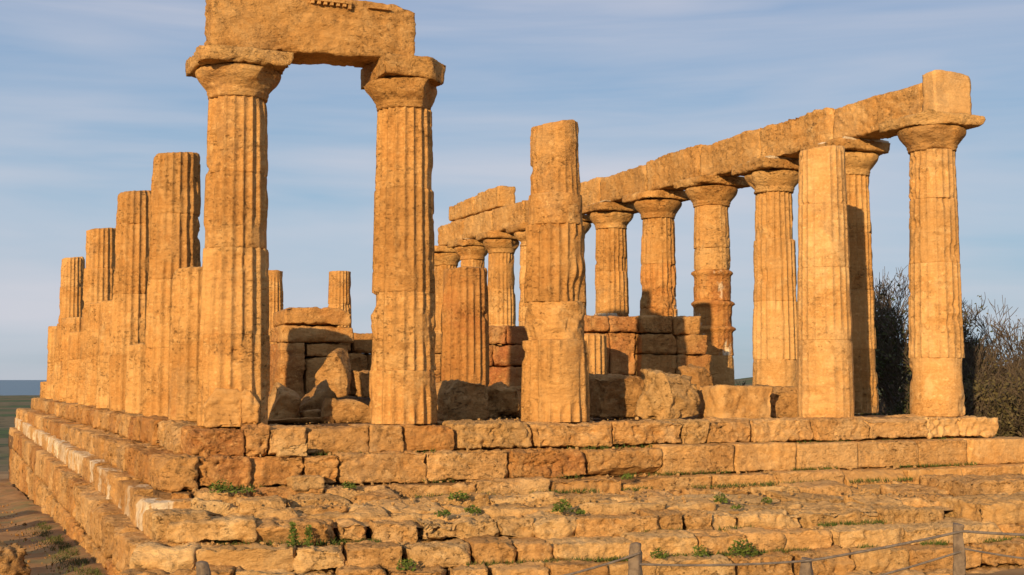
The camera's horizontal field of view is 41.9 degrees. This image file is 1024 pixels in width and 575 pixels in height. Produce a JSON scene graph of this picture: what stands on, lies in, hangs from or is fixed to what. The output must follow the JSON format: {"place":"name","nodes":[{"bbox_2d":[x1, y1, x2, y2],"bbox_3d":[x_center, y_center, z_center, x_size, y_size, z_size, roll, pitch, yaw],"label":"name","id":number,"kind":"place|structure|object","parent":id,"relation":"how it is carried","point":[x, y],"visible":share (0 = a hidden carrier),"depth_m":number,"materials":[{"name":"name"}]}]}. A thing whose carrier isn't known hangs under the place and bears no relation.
{"place":"outdoors","nodes":[
{"label":"outdoors","id":0,"kind":"place"},
{"bbox_2d":[0,380,46,395],"bbox_3d":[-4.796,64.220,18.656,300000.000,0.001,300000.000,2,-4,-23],"label":"sea","id":1,"kind":"structure","parent":0,"point":[19,387],"depth_m":10428.89,"materials":[{"name":"blue liquid"}]},
{"bbox_2d":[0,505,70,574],"bbox_3d":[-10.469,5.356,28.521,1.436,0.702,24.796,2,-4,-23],"label":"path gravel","id":2,"kind":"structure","parent":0,"point":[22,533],"depth_m":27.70,"materials":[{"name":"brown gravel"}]},
{"bbox_2d":[0,482,107,574],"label":"path","id":3,"kind":"structure","parent":0,"point":[28,511],"depth_m":29.00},
{"bbox_2d":[8,518,104,574],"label":"path grass","id":4,"kind":"structure","parent":3,"relation":"on","point":[77,562],"depth_m":24.23,"materials":[{"name":"plant"}]},
{"bbox_2d":[473,186,515,213],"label":"frieze block","id":5,"kind":"structure","parent":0,"point":[489,199],"depth_m":51.68,"materials":[{"name":"stone"}]},
{"bbox_2d":[0,373,1023,574],"bbox_3d":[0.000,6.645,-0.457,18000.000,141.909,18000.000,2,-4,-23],"label":"ground","id":6,"kind":"structure","parent":0,"point":[10,405],"depth_m":1624.30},
{"bbox_2d":[0,540,30,574],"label":"path boulder","id":7,"kind":"object","parent":6,"relation":"on","point":[12,558],"visible":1,"depth_m":20.56,"materials":[{"name":"stone"}]},
{"bbox_2d":[8,393,1023,574],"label":"temple platform","id":8,"kind":"structure","parent":6,"relation":"on","point":[109,490],"depth_m":22.30,"materials":[{"name":"stone"}]},
{"bbox_2d":[40,381,46,397],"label":"temple column","id":9,"kind":"structure","parent":8,"relation":"on","point":[42,389],"depth_m":56.02,"materials":[{"name":"stone"}]},
{"bbox_2d":[45,326,56,398],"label":"temple column","id":10,"kind":"structure","parent":8,"relation":"on","point":[52,330],"depth_m":53.29,"materials":[{"name":"stone"}]},
{"bbox_2d":[53,256,84,399],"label":"temple column","id":11,"kind":"structure","parent":8,"relation":"on","point":[71,304],"depth_m":50.78,"materials":[{"name":"stone"}]},
{"bbox_2d":[59,317,81,401],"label":"temple column","id":12,"kind":"structure","parent":8,"relation":"on","point":[71,324],"depth_m":47.73,"materials":[{"name":"stone"}]},
{"bbox_2d":[66,331,80,402],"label":"temple column","id":13,"kind":"structure","parent":8,"relation":"on","point":[73,360],"depth_m":44.87,"materials":[{"name":"stone"}]},
{"bbox_2d":[84,303,99,405],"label":"temple column","id":14,"kind":"structure","parent":8,"relation":"on","point":[92,353],"depth_m":39.33,"materials":[{"name":"stone"}]},
{"bbox_2d":[78,228,115,403],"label":"temple column","id":15,"kind":"structure","parent":8,"relation":"on","point":[98,278],"depth_m":42.38,"materials":[{"name":"stone"}]},
{"bbox_2d":[96,300,111,408],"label":"temple column","id":16,"kind":"structure","parent":8,"relation":"on","point":[103,364],"depth_m":36.54,"materials":[{"name":"stone"}]},
{"bbox_2d":[108,190,151,410],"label":"temple column","id":17,"kind":"structure","parent":8,"relation":"on","point":[132,242],"depth_m":33.84,"materials":[{"name":"stone"}]},
{"bbox_2d":[125,343,145,413],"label":"temple column","id":18,"kind":"structure","parent":8,"relation":"on","point":[134,380],"depth_m":30.86,"materials":[{"name":"stone"}]},
{"bbox_2d":[142,152,200,416],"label":"temple column","id":19,"kind":"structure","parent":8,"relation":"on","point":[175,202],"depth_m":28.31,"materials":[{"name":"stone"}]},
{"bbox_2d":[168,266,201,421],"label":"temple column","id":20,"kind":"structure","parent":8,"relation":"on","point":[184,338],"depth_m":25.32,"materials":[{"name":"stone"}]},
{"bbox_2d":[190,497,229,514],"bbox_3d":[-4.553,3.292,20.128,0.522,0.270,0.580,2,-4,-23],"label":"loose stone","id":21,"kind":"object","parent":8,"relation":"on","point":[218,507],"visible":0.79,"depth_m":19.92,"materials":[{"name":"beige stone"}]},
{"bbox_2d":[208,479,235,492],"bbox_3d":[-4.517,3.092,20.793,0.442,0.229,0.313,2,-4,-23],"label":"weed","id":22,"kind":"object","parent":8,"relation":"on","point":[221,488],"visible":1,"depth_m":20.75,"materials":[{"name":"green plant"}]},
{"bbox_2d":[185,44,293,428],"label":"temple column","id":23,"kind":"structure","parent":8,"relation":"on","point":[239,85],"depth_m":22.71,"materials":[{"name":"stone"}]},
{"bbox_2d":[228,487,255,493],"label":"weed","id":24,"kind":"object","parent":8,"relation":"on","point":[243,491],"visible":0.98,"depth_m":20.91,"materials":[{"name":"green plant"}]},
{"bbox_2d":[236,495,285,514],"bbox_3d":[-3.817,3.320,20.332,0.774,0.278,0.592,2,-4,-23],"label":"loose stone","id":25,"kind":"object","parent":8,"relation":"on","point":[249,505],"visible":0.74,"depth_m":20.10,"materials":[{"name":"beige stone"}]},
{"bbox_2d":[268,270,282,343],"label":"temple column","id":26,"kind":"structure","parent":8,"relation":"on","point":[275,292],"depth_m":59.97,"materials":[{"name":"stone"}]},
{"bbox_2d":[268,382,301,419],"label":"fallen block","id":27,"kind":"object","parent":8,"relation":"on","point":[284,402],"depth_m":25.21,"materials":[{"name":"stone"}]},
{"bbox_2d":[276,443,307,456],"bbox_3d":[-3.648,2.673,22.063,0.515,0.227,0.268,2,-4,-23],"label":"loose stone","id":28,"kind":"object","parent":8,"relation":"on","point":[297,450],"visible":1,"depth_m":22.00,"materials":[{"name":"beige stone"}]},
{"bbox_2d":[286,521,299,546],"bbox_3d":[-3.057,3.443,18.657,0.192,0.372,0.165,-2,-4,23],"label":"weed","id":29,"kind":"object","parent":8,"relation":"on","point":[293,529],"visible":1,"depth_m":18.64,"materials":[{"name":"green plant"}]},
{"bbox_2d":[268,416,334,424],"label":"fallen block","id":30,"kind":"object","parent":8,"relation":"on","point":[323,419],"depth_m":24.74,"materials":[{"name":"stone"}]},
{"bbox_2d":[300,409,320,417],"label":"fallen block","id":31,"kind":"object","parent":30,"relation":"on","point":[311,413],"depth_m":25.45,"materials":[{"name":"stone"}]},
{"bbox_2d":[286,475,324,490],"bbox_3d":[-3.350,3.155,21.652,0.577,0.244,0.346,3,-5,-35],"label":"loose stone","id":32,"kind":"object","parent":8,"relation":"on","point":[302,482],"visible":1,"depth_m":21.53,"materials":[{"name":"beige stone"}]},
{"bbox_2d":[302,525,313,546],"bbox_3d":[-2.854,3.469,18.712,0.161,0.329,0.149,0,-4,-6],"label":"weed","id":33,"kind":"object","parent":8,"relation":"on","point":[308,532],"visible":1,"depth_m":18.69,"materials":[{"name":"green plant"}]},
{"bbox_2d":[269,307,353,396],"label":"ruined wall","id":34,"kind":"structure","parent":8,"relation":"on","point":[308,340],"depth_m":30.30,"materials":[{"name":"stone"}]},
{"bbox_2d":[295,380,337,417],"bbox_3d":[-4.067,2.303,26.748,1.150,0.919,0.593,1,-4,-8],"label":"fallen block","id":35,"kind":"object","parent":8,"relation":"on","point":[316,396],"depth_m":26.56,"materials":[{"name":"stone"}]},
{"bbox_2d":[315,348,350,397],"bbox_3d":[-3.820,1.853,28.668,0.728,1.126,0.558,0,-4,6],"label":"fallen block","id":36,"kind":"object","parent":8,"relation":"on","point":[334,370],"depth_m":28.44,"materials":[{"name":"stone"}]},
{"bbox_2d":[328,271,351,327],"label":"temple column","id":37,"kind":"structure","parent":8,"relation":"on","point":[339,295],"depth_m":61.26,"materials":[{"name":"stone"}]},
{"bbox_2d":[321,398,369,423],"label":"fallen block","id":38,"kind":"object","parent":8,"relation":"on","point":[346,410],"depth_m":25.12,"materials":[{"name":"stone"}]},
{"bbox_2d":[342,481,356,488],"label":"weed","id":39,"kind":"object","parent":8,"relation":"on","point":[347,484],"visible":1,"depth_m":21.62,"materials":[{"name":"green plant"}]},
{"bbox_2d":[348,369,368,397],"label":"fallen block","id":40,"kind":"object","parent":8,"relation":"on","point":[359,385],"depth_m":28.82,"materials":[{"name":"stone"}]},
{"bbox_2d":[340,333,441,382],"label":"ruined wall","id":41,"kind":"structure","parent":8,"relation":"on","point":[360,351],"depth_m":33.94,"materials":[{"name":"stone"}]},
{"bbox_2d":[360,52,445,423],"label":"temple column","id":42,"kind":"structure","parent":8,"relation":"on","point":[400,90],"depth_m":23.92,"materials":[{"name":"stone"}]},
{"bbox_2d":[204,0,415,67],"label":"stone beam","id":43,"kind":"structure","parent":42,"relation":"on","point":[356,33],"depth_m":23.47,"materials":[{"name":"beige stone"}]},
{"bbox_2d":[396,558,416,570],"bbox_3d":[-1.459,3.825,18.471,0.307,0.188,0.244,2,-4,-23],"label":"weed","id":44,"kind":"object","parent":8,"relation":"on","point":[406,565],"visible":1,"depth_m":18.45,"materials":[{"name":"green plant"}]},
{"bbox_2d":[434,509,450,516],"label":"weed","id":45,"kind":"object","parent":8,"relation":"on","point":[443,513],"visible":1,"depth_m":20.01,"materials":[{"name":"green plant"}]},
{"bbox_2d":[434,245,459,374],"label":"temple column","id":46,"kind":"structure","parent":8,"relation":"on","point":[445,257],"depth_m":56.77,"materials":[{"name":"stone"}]},
{"bbox_2d":[447,490,469,501],"bbox_3d":[-0.854,3.357,21.547,0.375,0.176,0.287,2,-4,-23],"label":"weed","id":47,"kind":"object","parent":8,"relation":"on","point":[461,496],"visible":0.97,"depth_m":21.52,"materials":[{"name":"green plant"}]},
{"bbox_2d":[436,379,489,420],"bbox_3d":[-1.079,2.322,27.358,1.168,0.890,0.957,2,-4,-29],"label":"fallen block","id":48,"kind":"object","parent":8,"relation":"on","point":[457,399],"depth_m":26.98,"materials":[{"name":"stone"}]},
{"bbox_2d":[440,266,489,385],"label":"temple column","id":49,"kind":"structure","parent":8,"relation":"on","point":[464,356],"depth_m":29.83,"materials":[{"name":"orange stone"}]},
{"bbox_2d":[447,238,487,267],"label":"temple column","id":50,"kind":"structure","parent":8,"relation":"on","point":[471,252],"depth_m":54.01,"materials":[{"name":"stone"}]},
{"bbox_2d":[438,219,463,245],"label":"stone beam","id":51,"kind":"structure","parent":50,"relation":"on","point":[451,231],"depth_m":55.77,"materials":[{"name":"beige stone"}]},
{"bbox_2d":[449,197,476,220],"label":"frieze block","id":52,"kind":"structure","parent":51,"relation":"on","point":[461,210],"depth_m":54.77,"materials":[{"name":"stone"}]},
{"bbox_2d":[464,505,480,513],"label":"weed","id":53,"kind":"object","parent":8,"relation":"on","point":[470,509],"visible":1,"depth_m":20.27,"materials":[{"name":"green plant"}]},
{"bbox_2d":[475,230,519,366],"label":"temple column","id":54,"kind":"structure","parent":8,"relation":"on","point":[501,247],"depth_m":51.18,"materials":[{"name":"stone"}]},
{"bbox_2d":[462,211,493,238],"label":"stone beam","id":55,"kind":"structure","parent":54,"relation":"on","point":[479,223],"depth_m":52.94,"materials":[{"name":"beige stone"}]},
{"bbox_2d":[492,200,526,230],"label":"stone beam","id":56,"kind":"structure","parent":54,"relation":"on","point":[504,217],"depth_m":50.09,"materials":[{"name":"beige stone"}]},
{"bbox_2d":[485,381,520,417],"bbox_3d":[-0.241,2.431,28.593,1.162,0.849,1.051,0,-4,-4],"label":"fallen block","id":57,"kind":"object","parent":8,"relation":"on","point":[504,400],"depth_m":28.20,"materials":[{"name":"stone"}]},
{"bbox_2d":[488,325,527,386],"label":"ruined wall","id":58,"kind":"structure","parent":8,"relation":"on","point":[506,357],"depth_m":37.21,"materials":[{"name":"brown stone"}]},
{"bbox_2d":[506,222,527,325],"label":"temple column","id":59,"kind":"structure","parent":8,"relation":"on","point":[518,230],"depth_m":48.55,"materials":[{"name":"stone"}]},
{"bbox_2d":[524,200,527,221],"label":"stone beam","id":60,"kind":"structure","parent":59,"relation":"on","point":[526,210],"depth_m":48.64,"materials":[{"name":"beige stone"}]},
{"bbox_2d":[521,119,589,421],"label":"temple column","id":61,"kind":"structure","parent":8,"relation":"on","point":[555,378],"depth_m":25.09,"materials":[{"name":"stone"}]},
{"bbox_2d":[551,499,573,512],"bbox_3d":[0.767,3.341,20.436,0.372,0.244,0.285,2,-4,-23],"label":"weed","id":62,"kind":"object","parent":8,"relation":"on","point":[561,507],"visible":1,"depth_m":20.41,"materials":[{"name":"green plant"}]},
{"bbox_2d":[182,415,975,546],"bbox_3d":[1.522,3.342,25.115,16.367,1.756,9.909,2,-4,-23],"label":"stone rubble","id":63,"kind":"object","parent":8,"relation":"on","point":[274,544],"visible":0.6,"depth_m":22.54,"materials":[{"name":"beige stone"}]},
{"bbox_2d":[575,507,585,514],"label":"weed","id":64,"kind":"object","parent":8,"relation":"on","point":[580,512],"visible":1,"depth_m":20.49,"materials":[{"name":"green plant"}]},
{"bbox_2d":[582,215,591,314],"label":"temple column","id":65,"kind":"structure","parent":8,"relation":"on","point":[587,221],"depth_m":45.75,"materials":[{"name":"stone"}]},
{"bbox_2d":[584,334,606,373],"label":"temple column","id":66,"kind":"structure","parent":8,"relation":"on","point":[597,352],"depth_m":30.99,"materials":[{"name":"stone"}]},
{"bbox_2d":[582,200,638,333],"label":"temple column","id":67,"kind":"structure","parent":8,"relation":"on","point":[609,219],"depth_m":42.82,"materials":[{"name":"stone"}]},
{"bbox_2d":[580,177,602,206],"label":"stone beam","id":68,"kind":"structure","parent":67,"relation":"on","point":[590,192],"depth_m":43.88,"materials":[{"name":"beige stone"}]},
{"bbox_2d":[600,165,647,201],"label":"stone beam","id":69,"kind":"structure","parent":67,"relation":"on","point":[616,187],"depth_m":41.76,"materials":[{"name":"beige stone"}]},
{"bbox_2d":[584,315,637,374],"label":"ruined wall","id":70,"kind":"structure","parent":8,"relation":"on","point":[621,340],"depth_m":32.97,"materials":[{"name":"brown stone"}]},
{"bbox_2d":[589,373,643,418],"bbox_3d":[2.251,2.270,28.113,1.468,0.988,1.058,2,-4,-23],"label":"fallen block","id":71,"kind":"object","parent":8,"relation":"on","point":[615,396],"depth_m":27.65,"materials":[{"name":"stone"}]},
{"bbox_2d":[621,472,632,479],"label":"weed","id":72,"kind":"object","parent":8,"relation":"on","point":[626,476],"visible":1,"depth_m":23.53,"materials":[{"name":"green plant"}]},
{"bbox_2d":[622,190,689,316],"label":"temple column","id":73,"kind":"structure","parent":8,"relation":"on","point":[657,210],"depth_m":40.02,"materials":[{"name":"stone"}]},
{"bbox_2d":[646,144,704,190],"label":"stone beam","id":74,"kind":"structure","parent":73,"relation":"on","point":[664,172],"depth_m":38.98,"materials":[{"name":"beige stone"}]},
{"bbox_2d":[650,547,668,558],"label":"weed","id":75,"kind":"object","parent":8,"relation":"on","point":[660,555],"visible":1,"depth_m":19.35,"materials":[{"name":"green plant"}]},
{"bbox_2d":[634,368,700,419],"bbox_3d":[3.193,2.179,27.057,1.257,1.099,1.035,4,-5,-43],"label":"fallen block","id":76,"kind":"object","parent":8,"relation":"on","point":[664,395],"depth_m":26.69,"materials":[{"name":"stone"}]},
{"bbox_2d":[627,315,711,379],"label":"ruined wall","id":77,"kind":"structure","parent":8,"relation":"on","point":[668,344],"depth_m":33.33,"materials":[{"name":"stone"}]},
{"bbox_2d":[678,363,713,393],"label":"fallen block","id":78,"kind":"object","parent":8,"relation":"on","point":[701,376],"depth_m":28.94,"materials":[{"name":"stone"}]},
{"bbox_2d":[691,544,708,556],"bbox_3d":[2.756,3.862,19.567,0.239,0.196,0.247,-3,-5,36],"label":"weed","id":79,"kind":"object","parent":8,"relation":"on","point":[699,553],"visible":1,"depth_m":19.55,"materials":[{"name":"green plant"}]},
{"bbox_2d":[673,175,750,385],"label":"temple column","id":80,"kind":"structure","parent":8,"relation":"on","point":[711,197],"depth_m":37.16,"materials":[{"name":"stone"}]},
{"bbox_2d":[700,129,761,175],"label":"stone beam","id":81,"kind":"structure","parent":80,"relation":"on","point":[723,157],"depth_m":36.24,"materials":[{"name":"beige stone"}]},
{"bbox_2d":[713,492,727,502],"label":"weed","id":82,"kind":"object","parent":8,"relation":"on","point":[720,498],"visible":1,"depth_m":22.12,"materials":[{"name":"green plant"}]},
{"bbox_2d":[697,384,772,418],"bbox_3d":[4.609,2.409,27.616,1.404,0.817,0.907,2,-4,-23],"label":"fallen block","id":83,"kind":"object","parent":8,"relation":"on","point":[731,401],"depth_m":27.27,"materials":[{"name":"stone"}]},
{"bbox_2d":[729,504,743,508],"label":"weed","id":84,"kind":"object","parent":8,"relation":"on","point":[737,507],"visible":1,"depth_m":21.64,"materials":[{"name":"green plant"}]},
{"bbox_2d":[727,538,757,557],"bbox_3d":[3.414,3.855,19.811,0.511,0.277,0.375,2,-4,-23],"label":"weed","id":85,"kind":"object","parent":8,"relation":"on","point":[741,550],"visible":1,"depth_m":19.80,"materials":[{"name":"green plant"}]},
{"bbox_2d":[731,156,798,386],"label":"temple column","id":86,"kind":"structure","parent":8,"relation":"on","point":[772,181],"depth_m":34.35,"materials":[{"name":"stone"}]},
{"bbox_2d":[760,107,834,158],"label":"stone beam","id":87,"kind":"structure","parent":86,"relation":"on","point":[789,138],"depth_m":33.36,"materials":[{"name":"beige stone"}]},
{"bbox_2d":[761,497,772,503],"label":"weed","id":88,"kind":"object","parent":8,"relation":"on","point":[767,501],"visible":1,"depth_m":22.47,"materials":[{"name":"green plant"}]},
{"bbox_2d":[755,384,797,417],"bbox_3d":[5.735,2.459,28.611,0.973,0.785,0.829,2,-4,-23],"label":"fallen block","id":89,"kind":"object","parent":8,"relation":"on","point":[783,401],"depth_m":28.27,"materials":[{"name":"stone"}]},
{"bbox_2d":[797,145,854,417],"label":"temple column","id":90,"kind":"structure","parent":8,"relation":"on","point":[825,377],"depth_m":27.56,"materials":[{"name":"stone"}]},
{"bbox_2d":[800,136,889,412],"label":"temple column","id":91,"kind":"structure","parent":8,"relation":"on","point":[862,155],"depth_m":31.52,"materials":[{"name":"stone"}]},
{"bbox_2d":[833,83,923,139],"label":"stone beam","id":92,"kind":"structure","parent":91,"relation":"on","point":[864,118],"depth_m":30.73,"materials":[{"name":"beige stone"}]},
{"bbox_2d":[879,109,985,416],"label":"temple column","id":93,"kind":"structure","parent":8,"relation":"on","point":[930,139],"depth_m":28.75,"materials":[{"name":"stone"}]},
{"bbox_2d":[922,70,971,114],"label":"stone beam","id":94,"kind":"structure","parent":93,"relation":"on","point":[946,91],"depth_m":29.05,"materials":[{"name":"beige stone"}]},
{"bbox_2d":[196,522,1023,574],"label":"rope fence","id":95,"kind":"object","parent":6,"relation":"on","point":[635,563],"visible":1,"depth_m":10.93,"materials":[{"name":"wood"}]},
{"bbox_2d":[854,393,909,414],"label":"bush","id":96,"kind":"object","parent":6,"relation":"on","point":[902,410],"visible":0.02,"depth_m":40.75,"materials":[{"name":"green plant"}]},
{"bbox_2d":[874,272,971,414],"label":"bare tree","id":97,"kind":"object","parent":6,"relation":"on","point":[889,334],"visible":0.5,"depth_m":42.00,"materials":[{"name":"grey plant"}]},
{"bbox_2d":[874,265,994,414],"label":"bare tree","id":98,"kind":"object","parent":6,"relation":"on","point":[882,408],"visible":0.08,"depth_m":49.48,"materials":[{"name":"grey plant"}]},
{"bbox_2d":[888,306,1015,403],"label":"bare tree","id":99,"kind":"object","parent":6,"relation":"on","point":[970,339],"visible":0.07,"depth_m":49.07,"materials":[{"name":"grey plant"}]},
{"bbox_2d":[962,372,1023,436],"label":"bush","id":100,"kind":"object","parent":6,"relation":"on","point":[972,392],"visible":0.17,"depth_m":38.75,"materials":[{"name":"green plant"}]},
{"bbox_2d":[962,295,1023,407],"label":"bare tree","id":101,"kind":"object","parent":6,"relation":"on","point":[979,356],"visible":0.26,"depth_m":45.33,"materials":[{"name":"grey plant"}]},
{"bbox_2d":[962,325,1023,436],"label":"bare tree","id":102,"kind":"object","parent":6,"relation":"on","point":[996,376],"visible":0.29,"depth_m":43.55,"materials":[{"name":"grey plant"}]},
{"bbox_2d":[965,368,1023,437],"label":"bush","id":103,"kind":"object","parent":6,"relation":"on","point":[1009,427],"visible":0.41,"depth_m":38.30,"materials":[{"name":"green plant"}]},
{"bbox_2d":[0,0,1023,379],"label":"sky","id":104,"kind":"structure","parent":0,"point":[91,91],"materials":[{"name":"blue"}]},
{"bbox_2d":[215,437,1023,565],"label":"joint grass","id":105,"kind":"structure","parent":0,"point":[936,542],"depth_m":21.93,"materials":[{"name":"green plant"}]}
]}

